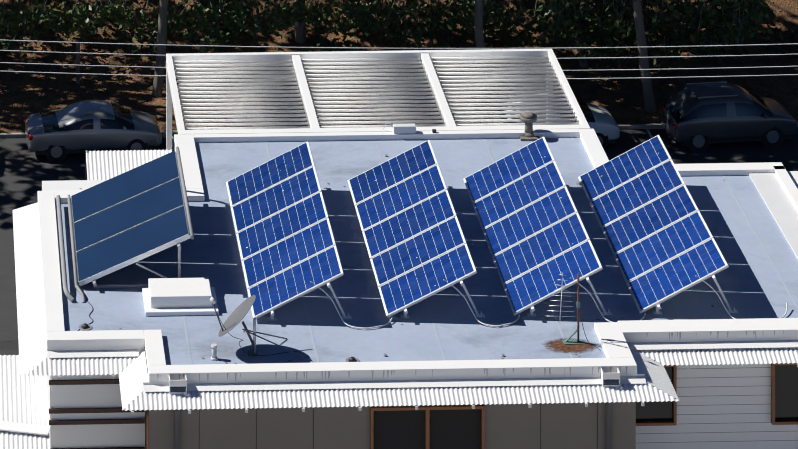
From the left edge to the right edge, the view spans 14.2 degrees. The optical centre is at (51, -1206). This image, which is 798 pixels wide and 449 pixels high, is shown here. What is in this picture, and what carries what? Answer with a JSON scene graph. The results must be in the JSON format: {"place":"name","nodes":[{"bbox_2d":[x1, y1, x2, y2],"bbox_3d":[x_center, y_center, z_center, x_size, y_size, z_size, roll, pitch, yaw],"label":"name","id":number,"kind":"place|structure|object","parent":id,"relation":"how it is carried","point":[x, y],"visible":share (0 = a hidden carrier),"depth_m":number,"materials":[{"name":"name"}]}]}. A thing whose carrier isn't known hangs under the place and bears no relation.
{"place":"outdoors","nodes":[
{"label":"outdoors","id":0,"kind":"place"},
{"bbox_2d":[0,0,797,132],"bbox_3d":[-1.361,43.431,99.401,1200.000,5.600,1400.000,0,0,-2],"label":"ground","id":1,"kind":"structure","parent":0,"point":[782,92],"depth_m":114.30,"materials":[{"name":"brown soil"}]},
{"bbox_2d":[76,39,203,83],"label":"timber posts","id":2,"kind":"object","parent":1,"relation":"on","point":[78,60],"visible":0.5,"depth_m":113.01,"materials":[{"name":"brown wood"}]},
{"bbox_2d":[152,0,167,96],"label":"tree","id":3,"kind":"object","parent":1,"relation":"on","point":[157,89],"visible":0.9,"depth_m":111.95,"materials":[{"name":"brown plant"}]},
{"bbox_2d":[295,0,305,43],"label":"tree","id":4,"kind":"object","parent":1,"relation":"on","point":[300,34],"visible":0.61,"depth_m":115.56,"materials":[{"name":"brown plant"}]},
{"bbox_2d":[0,0,772,72],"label":"hedge","id":5,"kind":"object","parent":1,"relation":"on","point":[712,14],"visible":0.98,"depth_m":113.29,"materials":[{"name":"green plant"}]},
{"bbox_2d":[0,0,797,74],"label":"bank shrubs","id":6,"kind":"object","parent":1,"relation":"on","point":[789,49],"visible":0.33,"depth_m":115.42,"materials":[{"name":"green plant"}]},
{"bbox_2d":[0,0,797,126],"bbox_3d":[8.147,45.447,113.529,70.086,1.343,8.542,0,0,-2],"label":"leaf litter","id":7,"kind":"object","parent":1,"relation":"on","point":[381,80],"visible":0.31,"depth_m":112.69,"materials":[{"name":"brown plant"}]},
{"bbox_2d":[0,122,797,137],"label":"kerb","id":8,"kind":"structure","parent":1,"relation":"on","point":[620,126],"depth_m":109.41,"materials":[{"name":"concrete"}]},
{"bbox_2d":[474,0,488,102],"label":"tree","id":9,"kind":"object","parent":1,"relation":"on","point":[478,27],"visible":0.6,"depth_m":111.67,"materials":[{"name":"brown plant"}]},
{"bbox_2d":[577,0,587,67],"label":"tree","id":10,"kind":"object","parent":1,"relation":"on","point":[582,64],"visible":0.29,"depth_m":114.33,"materials":[{"name":"brown plant"}]},
{"bbox_2d":[632,0,656,112],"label":"tree","id":11,"kind":"object","parent":1,"relation":"on","point":[649,98],"visible":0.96,"depth_m":110.43,"materials":[{"name":"brown plant"}]},
{"bbox_2d":[0,127,797,355],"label":"road","id":12,"kind":"structure","parent":0,"point":[25,171],"depth_m":106.60,"materials":[{"name":"grey asphalt"}]},
{"bbox_2d":[24,100,161,160],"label":"silver sedan","id":13,"kind":"object","parent":12,"relation":"on","point":[83,126],"visible":0.98,"depth_m":107.12,"materials":[{"name":"grey paint"}]},
{"bbox_2d":[145,352,635,448],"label":"building wall","id":14,"kind":"structure","parent":12,"relation":"on","point":[578,425],"depth_m":50.51,"materials":[{"name":"grey paint"}]},
{"bbox_2d":[169,368,619,448],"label":"rainheads downpipes","id":15,"kind":"object","parent":14,"relation":"attached to","point":[183,383],"visible":0.73,"depth_m":50.35,"materials":[{"name":"white metal"}]},
{"bbox_2d":[172,130,652,150],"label":"road markings","id":16,"kind":"object","parent":12,"relation":"on","point":[173,143],"visible":0.2,"depth_m":108.58,"materials":[{"name":"white paint"}]},
{"bbox_2d":[42,149,797,448],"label":"building body","id":17,"kind":"structure","parent":12,"relation":"on","point":[737,406],"depth_m":51.74,"materials":[{"name":"paint"}]},
{"bbox_2d":[0,149,171,448],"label":"roofs","id":18,"kind":"structure","parent":17,"relation":"on","point":[24,398],"depth_m":52.35,"materials":[{"name":"white metal"}]},
{"bbox_2d":[0,421,50,435],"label":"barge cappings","id":19,"kind":"object","parent":18,"relation":"on","point":[24,428],"visible":1,"depth_m":51.22,"materials":[{"name":"white paint"}]},
{"bbox_2d":[166,49,589,149],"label":"pergola roof","id":20,"kind":"structure","parent":17,"relation":"on","point":[542,100],"depth_m":61.52,"materials":[{"name":"white paint"}]},
{"bbox_2d":[12,202,797,410],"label":"corrugated awnings","id":21,"kind":"object","parent":17,"relation":"on","point":[32,342],"visible":0.65,"depth_m":50.40,"materials":[{"name":"white metal"}]},
{"bbox_2d":[47,338,797,391],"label":"apron flashings","id":22,"kind":"object","parent":21,"relation":"on","point":[422,382],"visible":1,"depth_m":50.41,"materials":[{"name":"white paint"}]},
{"bbox_2d":[59,364,797,414],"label":"rafter ends","id":23,"kind":"object","parent":21,"relation":"attached to","point":[416,407],"visible":1,"depth_m":49.99,"materials":[{"name":"white paint"}]},
{"bbox_2d":[37,129,797,381],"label":"parapet caps","id":24,"kind":"object","parent":17,"relation":"on","point":[614,338],"visible":0.79,"depth_m":51.67,"materials":[{"name":"white paint"}]},
{"bbox_2d":[393,123,435,133],"bbox_3d":[6.814,25.061,59.348,0.805,0.140,0.140,0,0,-2],"label":"junction box","id":25,"kind":"object","parent":24,"relation":"on","point":[404,128],"visible":0.96,"depth_m":59.27,"materials":[{"name":"white paint"}]},
{"bbox_2d":[55,137,797,364],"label":"roof membrane","id":26,"kind":"object","parent":17,"relation":"on","point":[750,283],"visible":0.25,"depth_m":53.35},
{"bbox_2d":[56,195,73,301],"bbox_3d":[0.226,25.133,54.657,0.187,0.204,3.644,0,0,-2],"label":"pipe","id":27,"kind":"object","parent":26,"relation":"on","point":[69,296],"visible":1,"depth_m":54.39,"materials":[{"name":"grey metal"}]},
{"bbox_2d":[75,284,84,302],"bbox_3d":[0.482,25.179,53.044,0.075,0.151,0.414,0,0,-18],"label":"pipe","id":28,"kind":"object","parent":26,"relation":"on","point":[79,290],"visible":0.96,"depth_m":53.01,"materials":[{"name":"white plastic"}]},
{"bbox_2d":[67,146,193,289],"bbox_3d":[1.336,24.761,54.975,2.015,0.940,3.520,0,0,-2],"label":"solar thermal panel","id":29,"kind":"object","parent":26,"relation":"on","point":[129,217],"visible":0.96,"depth_m":54.74,"materials":[{"name":"blue glass"}]},
{"bbox_2d":[142,278,218,315],"bbox_3d":[2.144,25.101,52.821,1.220,0.260,0.860,0,0,-2],"label":"roof hatch","id":30,"kind":"object","parent":26,"relation":"on","point":[177,296],"visible":1,"depth_m":52.56,"materials":[{"name":"white paint"}]},
{"bbox_2d":[210,343,217,360],"bbox_3d":[2.616,25.116,50.945,0.130,0.230,0.130,0,0,-2],"label":"vent pipe","id":31,"kind":"object","parent":26,"relation":"on","point":[214,352],"visible":1,"depth_m":50.91,"materials":[{"name":"grey plastic"}]},
{"bbox_2d":[186,337,274,359],"bbox_3d":[2.826,25.227,51.262,2.400,0.001,1.400,0,0,-2],"label":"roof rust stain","id":32,"kind":"object","parent":26,"relation":"on","point":[225,349],"visible":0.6,"depth_m":51.25,"materials":[{"name":"brown"}]},
{"bbox_2d":[253,318,255,352],"bbox_3d":[3.280,24.951,51.147,0.044,0.560,0.044,0,0,-2],"label":"mast","id":33,"kind":"object","parent":26,"relation":"on","point":[254,329],"visible":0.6,"depth_m":51.13,"materials":[{"name":"metal"}]},
{"bbox_2d":[210,295,311,360],"bbox_3d":[3.371,24.781,51.187,1.622,0.900,0.803,0,0,-2],"label":"satellite dish","id":34,"kind":"object","parent":26,"relation":"on","point":[237,315],"visible":1,"depth_m":51.22,"materials":[{"name":"grey metal"}]},
{"bbox_2d":[216,311,311,355],"bbox_3d":[3.405,24.808,51.136,1.653,0.839,0.293,0,0,-2],"label":"cable","id":35,"kind":"object","parent":34,"relation":"attached to","point":[258,355],"visible":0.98,"depth_m":51.11,"materials":[{"name":"grey plastic"}]},
{"bbox_2d":[226,142,351,320],"bbox_3d":[4.060,24.829,54.709,1.653,0.820,5.268,0,0,-2],"label":"solar panel","id":36,"kind":"object","parent":26,"relation":"on","point":[290,252],"visible":0.98,"depth_m":54.45,"materials":[{"name":"blue glass"}]},
{"bbox_2d":[311,282,392,328],"bbox_3d":[4.947,24.909,52.086,1.362,0.615,0.348,0,0,3],"label":"conduit","id":37,"kind":"object","parent":26,"relation":"on","point":[343,320],"visible":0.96,"depth_m":52.07,"materials":[{"name":"white plastic"}]},
{"bbox_2d":[347,140,484,317],"bbox_3d":[6.269,24.829,54.782,1.653,0.820,5.268,0,0,-2],"label":"solar panel","id":38,"kind":"object","parent":26,"relation":"on","point":[405,211],"visible":1,"depth_m":54.52,"materials":[{"name":"blue glass"}]},
{"bbox_2d":[79,139,797,364],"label":"roof seams","id":39,"kind":"object","parent":26,"relation":"on","point":[85,327],"visible":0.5,"depth_m":52.57,"materials":[{"name":"grey"}]},
{"bbox_2d":[443,279,519,326],"bbox_3d":[7.105,24.909,52.159,1.263,0.615,0.345,0,0,3],"label":"cable","id":40,"kind":"object","parent":26,"relation":"on","point":[475,316],"visible":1,"depth_m":52.17,"materials":[{"name":"white"}]},
{"bbox_2d":[520,112,539,140],"bbox_3d":[8.962,25.008,59.379,0.360,0.445,0.360,0,0,-2],"label":"flue cowl","id":41,"kind":"object","parent":26,"relation":"on","point":[528,118],"visible":0.98,"depth_m":59.30,"materials":[{"name":"grey metal"}]},
{"bbox_2d":[463,137,612,315],"bbox_3d":[8.387,24.814,54.851,1.671,0.851,5.268,0,0,-2],"label":"solar panel","id":42,"kind":"object","parent":26,"relation":"on","point":[537,238],"visible":1,"depth_m":54.60,"materials":[{"name":"blue glass"}]},
{"bbox_2d":[549,273,584,344],"bbox_3d":[8.368,24.630,51.478,0.606,1.202,0.272,0,0,-2],"label":"antenna mast","id":43,"kind":"object","parent":26,"relation":"on","point":[567,341],"visible":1,"depth_m":51.48,"materials":[{"name":"metal"}]},
{"bbox_2d":[579,310,600,350],"bbox_3d":[8.757,24.929,51.377,0.424,0.598,0.075,0,0,42],"label":"mast cable","id":44,"kind":"object","parent":43,"relation":"attached to","point":[584,331],"visible":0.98,"depth_m":51.46,"materials":[{"name":"grey plastic"}]},
{"bbox_2d":[546,339,595,352],"bbox_3d":[8.425,25.227,51.377,1.400,0.001,0.840,0,0,-2],"label":"rust stain","id":45,"kind":"object","parent":26,"relation":"on","point":[558,345],"visible":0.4,"depth_m":51.35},
{"bbox_2d":[570,277,645,321],"bbox_3d":[9.209,24.909,52.228,1.253,0.615,0.344,0,0,3],"label":"cable","id":46,"kind":"object","parent":26,"relation":"on","point":[597,305],"visible":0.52,"depth_m":52.32,"materials":[{"name":"white plastic"}]},
{"bbox_2d":[578,135,737,313],"bbox_3d":[10.486,24.814,54.920,1.671,0.851,5.268,0,0,-2],"label":"solar panel","id":47,"kind":"object","parent":26,"relation":"on","point":[655,229],"visible":1,"depth_m":54.66,"materials":[{"name":"blue glass"}]},
{"bbox_2d":[696,276,787,318],"bbox_3d":[11.479,24.909,52.361,1.566,0.615,0.480,0,0,-2],"label":"conduit","id":48,"kind":"object","parent":26,"relation":"on","point":[727,310],"visible":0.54,"depth_m":52.41,"materials":[{"name":"white plastic"}]},
{"bbox_2d":[749,167,797,258],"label":"parapet wall","id":49,"kind":"structure","parent":26,"relation":"on","point":[778,190],"depth_m":56.65,"materials":[{"name":"white paint"}]},
{"bbox_2d":[493,93,619,148],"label":"white hatchback car","id":50,"kind":"object","parent":12,"relation":"on","point":[601,121],"visible":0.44,"depth_m":107.83,"materials":[{"name":"white paint"}]},
{"bbox_2d":[660,81,796,151],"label":"car","id":51,"kind":"object","parent":12,"relation":"on","point":[701,116],"visible":1,"depth_m":107.94,"materials":[{"name":"grey paint"}]},
{"bbox_2d":[0,40,797,48],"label":"power line","id":52,"kind":"object","parent":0,"point":[397,48],"visible":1,"depth_m":96.78,"materials":[{"name":"silver metal"}]},
{"bbox_2d":[0,71,797,79],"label":"power line","id":53,"kind":"object","parent":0,"point":[438,79],"visible":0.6,"depth_m":97.11,"materials":[{"name":"silver metal"}]},
{"bbox_2d":[0,62,797,70],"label":"power line","id":54,"kind":"object","parent":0,"point":[536,70],"visible":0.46,"depth_m":97.08,"materials":[{"name":"silver metal"}]},
{"bbox_2d":[0,50,797,58],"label":"power line","id":55,"kind":"object","parent":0,"point":[557,58],"visible":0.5,"depth_m":97.03,"materials":[{"name":"silver metal"}]},
{"bbox_2d":[182,156,755,378],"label":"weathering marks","id":56,"kind":"object","parent":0,"point":[435,285],"visible":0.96,"depth_m":50.49,"materials":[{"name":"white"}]}
]}

